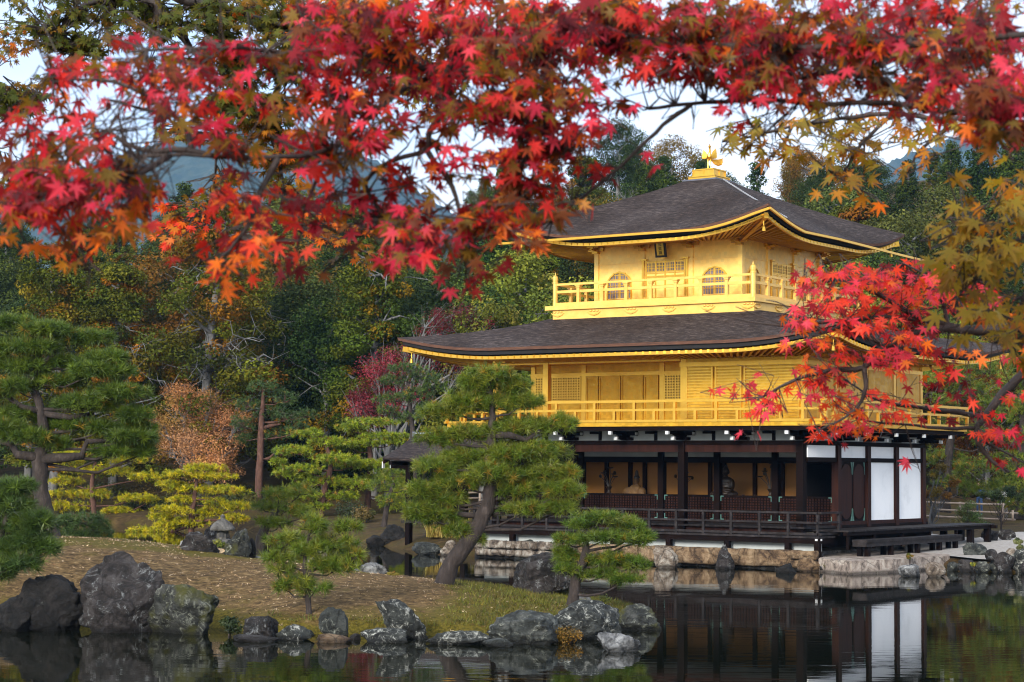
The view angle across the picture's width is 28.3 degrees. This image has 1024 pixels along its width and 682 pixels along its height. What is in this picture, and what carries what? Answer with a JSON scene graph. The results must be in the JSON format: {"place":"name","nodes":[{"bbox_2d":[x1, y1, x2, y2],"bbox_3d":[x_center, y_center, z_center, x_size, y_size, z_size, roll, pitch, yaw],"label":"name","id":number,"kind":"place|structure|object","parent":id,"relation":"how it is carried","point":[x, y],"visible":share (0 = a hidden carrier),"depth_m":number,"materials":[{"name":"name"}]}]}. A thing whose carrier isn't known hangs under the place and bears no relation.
{"place":"outdoors","nodes":[
{"label":"outdoors","id":0,"kind":"place"},
{"bbox_2d":[0,536,620,635],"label":"ground","id":1,"kind":"structure","parent":0,"point":[66,569],"depth_m":40.42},
{"bbox_2d":[0,473,66,583],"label":"pine tree","id":2,"kind":"object","parent":1,"relation":"on","point":[25,527],"visible":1,"depth_m":37.16,"materials":[{"name":"green plant"}]},
{"bbox_2d":[0,311,162,535],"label":"pine tree","id":3,"kind":"object","parent":1,"relation":"on","point":[137,426],"visible":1,"depth_m":47.76,"materials":[{"name":"green plant"}]},
{"bbox_2d":[56,508,117,537],"bbox_3d":[-10.627,4.765,50.297,1.788,1.309,1.235,0,-4,0],"label":"shrub","id":4,"kind":"object","parent":1,"relation":"on","point":[96,524],"visible":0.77,"depth_m":50.20,"materials":[{"name":"green plant"}]},
{"bbox_2d":[180,531,219,552],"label":"rock","id":5,"kind":"object","parent":1,"relation":"on","point":[196,541],"visible":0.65,"depth_m":45.55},
{"bbox_2d":[224,528,251,557],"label":"rock","id":6,"kind":"object","parent":1,"relation":"on","point":[238,544],"visible":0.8,"depth_m":45.34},
{"bbox_2d":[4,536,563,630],"bbox_3d":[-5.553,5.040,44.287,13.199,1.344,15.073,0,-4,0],"label":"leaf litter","id":7,"kind":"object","parent":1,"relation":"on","point":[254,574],"visible":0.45,"depth_m":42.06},
{"bbox_2d":[248,481,321,555],"bbox_3d":[-6.040,4.766,53.791,2.110,2.321,1.188,0,-4,0],"label":"pine tree","id":8,"kind":"object","parent":1,"relation":"on","point":[273,520],"visible":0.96,"depth_m":53.73,"materials":[{"name":"green plant"}]},
{"bbox_2d":[255,510,369,613],"bbox_3d":[-3.746,4.190,37.840,2.230,2.158,1.162,0,-4,0],"label":"pine tree","id":9,"kind":"object","parent":1,"relation":"on","point":[304,583],"visible":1,"depth_m":37.75,"materials":[{"name":"green plant"}]},
{"bbox_2d":[267,579,636,633],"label":"grass","id":10,"kind":"structure","parent":1,"relation":"on","point":[509,591],"depth_m":40.04,"materials":[{"name":"plant"}]},
{"bbox_2d":[399,360,589,584],"bbox_3d":[-0.376,2.905,42.411,4.047,5.129,1.988,0,-4,0],"label":"pine tree","id":11,"kind":"object","parent":1,"relation":"on","point":[511,395],"visible":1,"depth_m":42.27,"materials":[{"name":"green plant"}]},
{"bbox_2d":[513,552,569,594],"bbox_3d":[0.665,5.103,43.387,1.308,1.179,0.955,0,-4,0],"label":"rock","id":12,"kind":"object","parent":1,"relation":"on","point":[535,572],"visible":0.7,"depth_m":42.99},
{"bbox_2d":[549,506,657,606],"bbox_3d":[1.843,4.292,40.243,2.279,2.120,1.361,0,-4,0],"label":"pine tree","id":13,"kind":"object","parent":1,"relation":"on","point":[568,557],"visible":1,"depth_m":40.18,"materials":[{"name":"green plant"}]},
{"bbox_2d":[0,127,1010,272],"bbox_3d":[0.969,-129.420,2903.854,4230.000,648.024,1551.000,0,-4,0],"label":"mountain","id":14,"kind":"structure","parent":0,"point":[192,168],"depth_m":3017.30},
{"bbox_2d":[0,524,1023,681],"bbox_3d":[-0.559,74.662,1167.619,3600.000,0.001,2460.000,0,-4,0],"label":"water","id":15,"kind":"structure","parent":0,"point":[736,624],"depth_m":35.01,"materials":[{"name":"black liquid"}]},
{"bbox_2d":[0,595,30,632],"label":"rock","id":16,"kind":"object","parent":15,"relation":"in","point":[15,617],"visible":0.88,"depth_m":36.96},
{"bbox_2d":[18,574,82,630],"bbox_3d":[-8.466,4.990,37.529,1.244,1.353,1.106,0,-4,0],"label":"rock","id":17,"kind":"object","parent":15,"relation":"in","point":[51,602],"visible":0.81,"depth_m":37.18,"materials":[{"name":"stone"}]},
{"bbox_2d":[78,551,164,632],"bbox_3d":[-7.123,4.845,37.390,1.767,1.914,1.306,0,-4,0],"label":"rock","id":18,"kind":"object","parent":15,"relation":"in","point":[119,589],"visible":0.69,"depth_m":37.05,"materials":[{"name":"stone"}]},
{"bbox_2d":[147,584,219,634],"bbox_3d":[-6.114,5.018,37.040,1.508,1.200,1.117,0,-4,0],"label":"rock","id":19,"kind":"object","parent":15,"relation":"in","point":[187,609],"visible":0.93,"depth_m":36.67,"materials":[{"name":"stone"}]},
{"bbox_2d":[243,616,278,637],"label":"rock","id":20,"kind":"object","parent":15,"relation":"in","point":[263,625],"visible":0.77,"depth_m":35.72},
{"bbox_2d":[276,624,314,640],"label":"rock","id":21,"kind":"object","parent":15,"relation":"in","point":[294,632],"visible":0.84,"depth_m":35.60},
{"bbox_2d":[318,607,348,636],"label":"rock","id":22,"kind":"object","parent":15,"relation":"in","point":[332,620],"visible":0.77,"depth_m":35.85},
{"bbox_2d":[360,628,407,642],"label":"rock","id":23,"kind":"object","parent":15,"relation":"in","point":[386,635],"visible":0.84,"depth_m":35.32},
{"bbox_2d":[375,599,427,638],"bbox_3d":[-1.973,5.069,36.162,0.975,0.918,0.571,0,-4,0],"label":"rock","id":24,"kind":"object","parent":15,"relation":"in","point":[397,613],"visible":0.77,"depth_m":35.99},
{"bbox_2d":[426,630,490,644],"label":"rock","id":25,"kind":"object","parent":15,"relation":"in","point":[461,637],"visible":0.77,"depth_m":35.01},
{"bbox_2d":[486,610,557,644],"bbox_3d":[0.191,5.092,35.535,1.285,0.744,0.953,0,-4,0],"label":"rock","id":26,"kind":"object","parent":15,"relation":"in","point":[525,627],"visible":0.84,"depth_m":35.22,"materials":[{"name":"stone"}]},
{"bbox_2d":[555,599,621,639],"bbox_3d":[1.325,5.128,36.660,1.384,0.901,1.093,0,-4,0],"label":"rock","id":27,"kind":"object","parent":15,"relation":"in","point":[590,619],"visible":0.59,"depth_m":36.31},
{"bbox_2d":[596,632,641,651],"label":"rock","id":28,"kind":"object","parent":15,"relation":"in","point":[614,642],"visible":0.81,"depth_m":33.97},
{"bbox_2d":[618,603,661,630],"bbox_3d":[2.396,5.321,38.580,0.875,0.646,0.605,1,-4,-12],"label":"rock","id":29,"kind":"object","parent":15,"relation":"in","point":[637,617],"visible":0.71,"depth_m":38.43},
{"bbox_2d":[653,545,677,567],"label":"rock","id":30,"kind":"object","parent":15,"relation":"in","point":[665,556],"visible":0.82,"depth_m":61.94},
{"bbox_2d":[0,180,1023,571],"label":"terrain","id":31,"kind":"structure","parent":0,"point":[248,478],"depth_m":103.88,"materials":[{"name":"plant"}]},
{"bbox_2d":[0,222,49,292],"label":"evergreen tree","id":32,"kind":"object","parent":31,"relation":"on","point":[28,239],"visible":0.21,"depth_m":177.03,"materials":[{"name":"green plant"}]},
{"bbox_2d":[0,258,50,372],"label":"evergreen tree","id":33,"kind":"object","parent":31,"relation":"on","point":[8,276],"visible":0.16,"depth_m":144.02,"materials":[{"name":"green plant"}]},
{"bbox_2d":[0,292,97,476],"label":"evergreen tree","id":34,"kind":"object","parent":31,"relation":"on","point":[28,470],"visible":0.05,"depth_m":122.49,"materials":[{"name":"green plant"}]},
{"bbox_2d":[0,241,128,497],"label":"cypress tree","id":35,"kind":"object","parent":31,"relation":"on","point":[51,283],"visible":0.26,"depth_m":111.54,"materials":[{"name":"green plant"}]},
{"bbox_2d":[48,447,163,513],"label":"pine tree","id":36,"kind":"object","parent":31,"relation":"on","point":[87,492],"visible":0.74,"depth_m":104.19,"materials":[{"name":"yellow plant"}]},
{"bbox_2d":[48,262,178,498],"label":"cypress tree","id":37,"kind":"object","parent":31,"relation":"on","point":[119,281],"visible":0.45,"depth_m":111.06,"materials":[{"name":"green plant"}]},
{"bbox_2d":[94,216,140,263],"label":"cypress tree","id":38,"kind":"object","parent":31,"relation":"on","point":[112,252],"visible":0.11,"depth_m":177.29,"materials":[{"name":"green plant"}]},
{"bbox_2d":[90,238,200,404],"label":"evergreen tree","id":39,"kind":"object","parent":31,"relation":"on","point":[98,280],"visible":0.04,"depth_m":140.60,"materials":[{"name":"green plant"}]},
{"bbox_2d":[125,461,252,531],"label":"pine tree","id":40,"kind":"object","parent":31,"relation":"on","point":[179,523],"visible":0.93,"depth_m":91.56,"materials":[{"name":"yellow plant"}]},
{"bbox_2d":[105,232,274,478],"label":"autumn tree","id":41,"kind":"object","parent":31,"relation":"on","point":[158,279],"visible":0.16,"depth_m":120.97,"materials":[{"name":"green plant"}]},
{"bbox_2d":[149,379,264,504],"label":"russet tree","id":42,"kind":"object","parent":31,"relation":"on","point":[190,440],"visible":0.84,"depth_m":106.79,"materials":[{"name":"orange plant"}]},
{"bbox_2d":[121,191,352,496],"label":"autumn tree","id":43,"kind":"object","parent":31,"relation":"on","point":[216,351],"visible":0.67,"depth_m":109.93,"materials":[{"name":"green plant"}]},
{"bbox_2d":[187,232,348,443],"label":"autumn tree","id":44,"kind":"object","parent":31,"relation":"on","point":[267,262],"visible":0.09,"depth_m":126.83,"materials":[{"name":"green plant"}]},
{"bbox_2d":[229,375,319,503],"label":"pine tree","id":45,"kind":"object","parent":31,"relation":"on","point":[277,411],"visible":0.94,"depth_m":105.75,"materials":[{"name":"green plant"}]},
{"bbox_2d":[223,269,367,481],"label":"oak tree","id":46,"kind":"object","parent":31,"relation":"on","point":[288,305],"visible":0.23,"depth_m":117.13,"materials":[{"name":"green plant"}]},
{"bbox_2d":[250,322,343,483],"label":"cypress tree","id":47,"kind":"object","parent":31,"relation":"on","point":[270,467],"visible":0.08,"depth_m":115.46,"materials":[{"name":"green plant"}]},
{"bbox_2d":[248,184,352,281],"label":"pine tree","id":48,"kind":"object","parent":31,"relation":"on","point":[307,241],"visible":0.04,"depth_m":164.49,"materials":[{"name":"green plant"}]},
{"bbox_2d":[268,427,373,516],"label":"pine tree","id":49,"kind":"object","parent":31,"relation":"on","point":[326,479],"visible":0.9,"depth_m":97.11,"materials":[{"name":"green plant"}]},
{"bbox_2d":[261,293,393,489],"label":"evergreen tree","id":50,"kind":"object","parent":31,"relation":"on","point":[303,349],"visible":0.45,"depth_m":112.12,"materials":[{"name":"green plant"}]},
{"bbox_2d":[316,228,354,282],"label":"cedar tree","id":51,"kind":"object","parent":31,"relation":"on","point":[327,256],"visible":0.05,"depth_m":158.42,"materials":[{"name":"green plant"}]},
{"bbox_2d":[295,237,446,498],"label":"cypress tree","id":52,"kind":"object","parent":31,"relation":"on","point":[384,323],"visible":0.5,"depth_m":108.24,"materials":[{"name":"green plant"}]},
{"bbox_2d":[333,415,409,511],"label":"pine tree","id":53,"kind":"object","parent":31,"relation":"on","point":[385,436],"visible":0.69,"depth_m":98.53,"materials":[{"name":"green plant"}]},
{"bbox_2d":[364,465,415,526],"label":"pine tree","id":54,"kind":"object","parent":31,"relation":"on","point":[389,497],"visible":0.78,"depth_m":85.65,"materials":[{"name":"green plant"}]},
{"bbox_2d":[371,358,454,500],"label":"pine tree","id":55,"kind":"object","parent":31,"relation":"on","point":[408,393],"visible":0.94,"depth_m":87.90,"materials":[{"name":"green plant"}]},
{"bbox_2d":[338,299,501,507],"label":"crimson maple","id":56,"kind":"object","parent":31,"relation":"on","point":[363,401],"visible":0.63,"depth_m":102.88,"materials":[{"name":"red plant"}]},
{"bbox_2d":[351,256,488,480],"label":"evergreen tree","id":57,"kind":"object","parent":31,"relation":"on","point":[409,306],"visible":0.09,"depth_m":115.98,"materials":[{"name":"green plant"}]},
{"bbox_2d":[392,260,448,359],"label":"evergreen tree","id":58,"kind":"object","parent":31,"relation":"on","point":[418,274],"visible":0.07,"depth_m":145.75,"materials":[{"name":"green plant"}]},
{"bbox_2d":[384,279,535,488],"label":"evergreen tree","id":59,"kind":"object","parent":31,"relation":"on","point":[466,302],"visible":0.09,"depth_m":107.66,"materials":[{"name":"green plant"}]},
{"bbox_2d":[415,294,530,500],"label":"pine tree","id":60,"kind":"object","parent":31,"relation":"on","point":[497,316],"visible":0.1,"depth_m":103.27,"materials":[{"name":"green plant"}]},
{"bbox_2d":[473,168,531,295],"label":"cedar tree","id":61,"kind":"object","parent":31,"relation":"on","point":[484,258],"visible":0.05,"depth_m":149.91,"materials":[{"name":"green plant"}]},
{"bbox_2d":[439,245,588,465],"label":"tree","id":62,"kind":"object","parent":31,"relation":"on","point":[526,268],"visible":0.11,"depth_m":111.58,"materials":[{"name":"green plant"}]},
{"bbox_2d":[510,276,593,418],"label":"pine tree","id":63,"kind":"object","parent":31,"relation":"on","point":[541,316],"visible":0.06,"depth_m":100.27,"materials":[{"name":"green plant"}]},
{"bbox_2d":[560,155,611,211],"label":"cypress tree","id":64,"kind":"object","parent":31,"relation":"on","point":[575,181],"visible":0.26,"depth_m":194.09,"materials":[{"name":"green plant"}]},
{"bbox_2d":[587,116,659,201],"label":"evergreen tree","id":65,"kind":"object","parent":31,"relation":"on","point":[624,148],"visible":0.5,"depth_m":215.34,"materials":[{"name":"green plant"}]},
{"bbox_2d":[631,164,661,196],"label":"cedar tree","id":66,"kind":"object","parent":31,"relation":"on","point":[645,185],"visible":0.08,"depth_m":177.37,"materials":[{"name":"green plant"}]},
{"bbox_2d":[475,540,822,569],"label":"retaining wall","id":67,"kind":"structure","parent":31,"relation":"on","point":[741,557],"depth_m":63.37,"materials":[{"name":"beige stone"}]},
{"bbox_2d":[625,134,706,196],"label":"autumn tree","id":68,"kind":"object","parent":31,"relation":"on","point":[665,149],"visible":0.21,"depth_m":225.78,"materials":[{"name":"grey plant"}]},
{"bbox_2d":[655,155,680,188],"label":"cedar tree","id":69,"kind":"object","parent":31,"relation":"on","point":[665,178],"visible":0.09,"depth_m":192.15,"materials":[{"name":"green plant"}]},
{"bbox_2d":[397,144,1008,557],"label":"golden pavilion","id":70,"kind":"structure","parent":31,"relation":"on","point":[637,356],"depth_m":66.59,"materials":[{"name":"gold wood"}]},
{"bbox_2d":[382,432,526,544],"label":"fishing porch","id":71,"kind":"object","parent":70,"relation":"attached to","point":[401,456],"visible":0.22,"depth_m":74.81,"materials":[{"name":"brown wood"}]},
{"bbox_2d":[535,377,580,400],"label":"lattice window","id":72,"kind":"structure","parent":70,"relation":"in","point":[562,388],"depth_m":70.48,"materials":[{"name":"gold metal"}]},
{"bbox_2d":[599,376,620,419],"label":"sliding door","id":73,"kind":"structure","parent":70,"relation":"in","point":[609,386],"depth_m":69.35,"materials":[{"name":"gold metal"}]},
{"bbox_2d":[621,375,643,419],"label":"sliding door","id":74,"kind":"structure","parent":70,"relation":"in","point":[632,387],"depth_m":68.83,"materials":[{"name":"gold metal"}]},
{"bbox_2d":[640,256,688,298],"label":"double door","id":75,"kind":"structure","parent":70,"relation":"in","point":[674,268],"depth_m":67.57,"materials":[{"name":"gold metal"}]},
{"bbox_2d":[702,266,726,294],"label":"arched window","id":76,"kind":"structure","parent":70,"relation":"in","point":[714,270],"depth_m":66.49,"materials":[{"name":"gold metal"}]},
{"bbox_2d":[770,259,796,298],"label":"double door","id":77,"kind":"structure","parent":70,"relation":"in","point":[776,269],"depth_m":68.18,"materials":[{"name":"gold metal"}]},
{"bbox_2d":[842,462,851,520],"bbox_3d":[10.641,4.808,64.729,0.072,1.880,0.885,-2,-4,35],"label":"panelled door","id":78,"kind":"structure","parent":70,"relation":"in","point":[846,466],"depth_m":64.76,"materials":[{"name":"brown wood"}]},
{"bbox_2d":[852,462,864,520],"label":"panelled door","id":79,"kind":"structure","parent":70,"relation":"in","point":[858,468],"depth_m":65.42,"materials":[{"name":"brown wood"}]},
{"bbox_2d":[775,148,836,212],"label":"autumn tree","id":80,"kind":"object","parent":31,"relation":"on","point":[789,183],"visible":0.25,"depth_m":196.25,"materials":[{"name":"orange plant"}]},
{"bbox_2d":[782,169,842,212],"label":"evergreen tree","id":81,"kind":"object","parent":31,"relation":"on","point":[798,189],"visible":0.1,"depth_m":190.79,"materials":[{"name":"green plant"}]},
{"bbox_2d":[798,183,888,260],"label":"oak tree","id":82,"kind":"object","parent":31,"relation":"on","point":[820,208],"visible":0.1,"depth_m":157.85,"materials":[{"name":"green plant"}]},
{"bbox_2d":[802,159,889,220],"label":"evergreen tree","id":83,"kind":"object","parent":31,"relation":"on","point":[855,171],"visible":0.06,"depth_m":174.68,"materials":[{"name":"green plant"}]},
{"bbox_2d":[825,201,889,269],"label":"autumn tree","id":84,"kind":"object","parent":31,"relation":"on","point":[860,215],"visible":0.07,"depth_m":139.59,"materials":[{"name":"orange plant"}]},
{"bbox_2d":[853,157,900,218],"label":"evergreen tree","id":85,"kind":"object","parent":31,"relation":"on","point":[883,172],"visible":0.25,"depth_m":195.91,"materials":[{"name":"green plant"}]},
{"bbox_2d":[818,549,949,574],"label":"landing slab","id":86,"kind":"structure","parent":31,"relation":"on","point":[853,563],"depth_m":60.23,"materials":[{"name":"stone"}]},
{"bbox_2d":[822,256,946,417],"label":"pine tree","id":87,"kind":"object","parent":31,"relation":"on","point":[878,302],"visible":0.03,"depth_m":111.36,"materials":[{"name":"green plant"}]},
{"bbox_2d":[829,252,967,467],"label":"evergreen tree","id":88,"kind":"object","parent":31,"relation":"on","point":[871,265],"visible":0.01,"depth_m":118.09,"materials":[{"name":"green plant"}]},
{"bbox_2d":[884,159,930,256],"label":"cedar tree","id":89,"kind":"object","parent":31,"relation":"on","point":[906,190],"visible":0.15,"depth_m":178.17,"materials":[{"name":"green plant"}]},
{"bbox_2d":[843,201,989,333],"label":"oak tree","id":90,"kind":"object","parent":31,"relation":"on","point":[905,247],"visible":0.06,"depth_m":128.03,"materials":[{"name":"green plant"}]},
{"bbox_2d":[918,152,943,199],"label":"cypress tree","id":91,"kind":"object","parent":31,"relation":"on","point":[935,175],"visible":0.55,"depth_m":217.60,"materials":[{"name":"green plant"}]},
{"bbox_2d":[926,460,961,533],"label":"maple shrub","id":92,"kind":"object","parent":31,"relation":"on","point":[937,490],"visible":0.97,"depth_m":78.67,"materials":[{"name":"green plant"}]},
{"bbox_2d":[929,140,965,242],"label":"cedar tree","id":93,"kind":"object","parent":31,"relation":"on","point":[954,156],"visible":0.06,"depth_m":179.06,"materials":[{"name":"green plant"}]},
{"bbox_2d":[900,179,1022,323],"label":"oak tree","id":94,"kind":"object","parent":31,"relation":"on","point":[941,202],"visible":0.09,"depth_m":140.75,"materials":[{"name":"green plant"}]},
{"bbox_2d":[904,532,1023,558],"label":"gravel path","id":95,"kind":"structure","parent":31,"relation":"on","point":[999,545],"depth_m":67.97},
{"bbox_2d":[905,241,1023,453],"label":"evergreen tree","id":96,"kind":"object","parent":31,"relation":"on","point":[1009,285],"depth_m":125.46,"materials":[{"name":"green plant"}]},
{"bbox_2d":[923,359,1016,512],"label":"pine tree","id":97,"kind":"object","parent":31,"relation":"on","point":[947,454],"visible":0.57,"depth_m":93.64,"materials":[{"name":"green plant"}]},
{"bbox_2d":[949,500,990,529],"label":"shrub","id":98,"kind":"object","parent":31,"relation":"on","point":[966,515],"visible":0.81,"depth_m":75.79,"materials":[{"name":"green plant"}]},
{"bbox_2d":[945,139,1012,264],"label":"cedar tree","id":99,"kind":"object","parent":31,"relation":"on","point":[979,173],"visible":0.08,"depth_m":175.18,"materials":[{"name":"green plant"}]},
{"bbox_2d":[935,362,1023,498],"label":"autumn tree","id":100,"kind":"object","parent":31,"relation":"on","point":[987,449],"visible":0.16,"depth_m":108.52,"materials":[{"name":"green plant"}]},
{"bbox_2d":[975,483,1023,529],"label":"shrub","id":101,"kind":"object","parent":31,"relation":"on","point":[1007,490],"visible":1,"depth_m":81.72,"materials":[{"name":"green plant"}]},
{"bbox_2d":[982,142,1023,281],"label":"cedar tree","id":102,"kind":"object","parent":31,"relation":"on","point":[1009,167],"visible":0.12,"depth_m":172.48,"materials":[{"name":"green plant"}]},
{"bbox_2d":[0,0,1023,213],"label":"sky","id":103,"kind":"structure","parent":0,"point":[649,121],"materials":[{"name":"white"}]},
{"bbox_2d":[984,367,1023,518],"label":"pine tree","id":104,"kind":"object","parent":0,"point":[1018,409],"visible":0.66,"depth_m":89.73,"materials":[{"name":"green plant"}]},
{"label":"bank","id":105,"kind":"structure","parent":0,"visible":0},
{"bbox_2d":[0,0,470,271],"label":"green maple","id":106,"kind":"object","parent":105,"relation":"on","point":[266,22],"visible":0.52,"depth_m":8.98,"materials":[{"name":"green plant"}]},
{"bbox_2d":[0,0,1023,304],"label":"red maple","id":107,"kind":"object","parent":105,"relation":"on","point":[760,48],"visible":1,"depth_m":3.09,"materials":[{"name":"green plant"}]},
{"bbox_2d":[700,248,1023,477],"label":"scarlet maple","id":108,"kind":"object","parent":105,"relation":"on","point":[853,284],"visible":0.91,"depth_m":5.61,"materials":[{"name":"red plant"}]},
{"bbox_2d":[706,89,1023,377],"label":"amber maple","id":109,"kind":"object","parent":105,"relation":"on","point":[985,259],"visible":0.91,"depth_m":4.27,"materials":[{"name":"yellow plant"}]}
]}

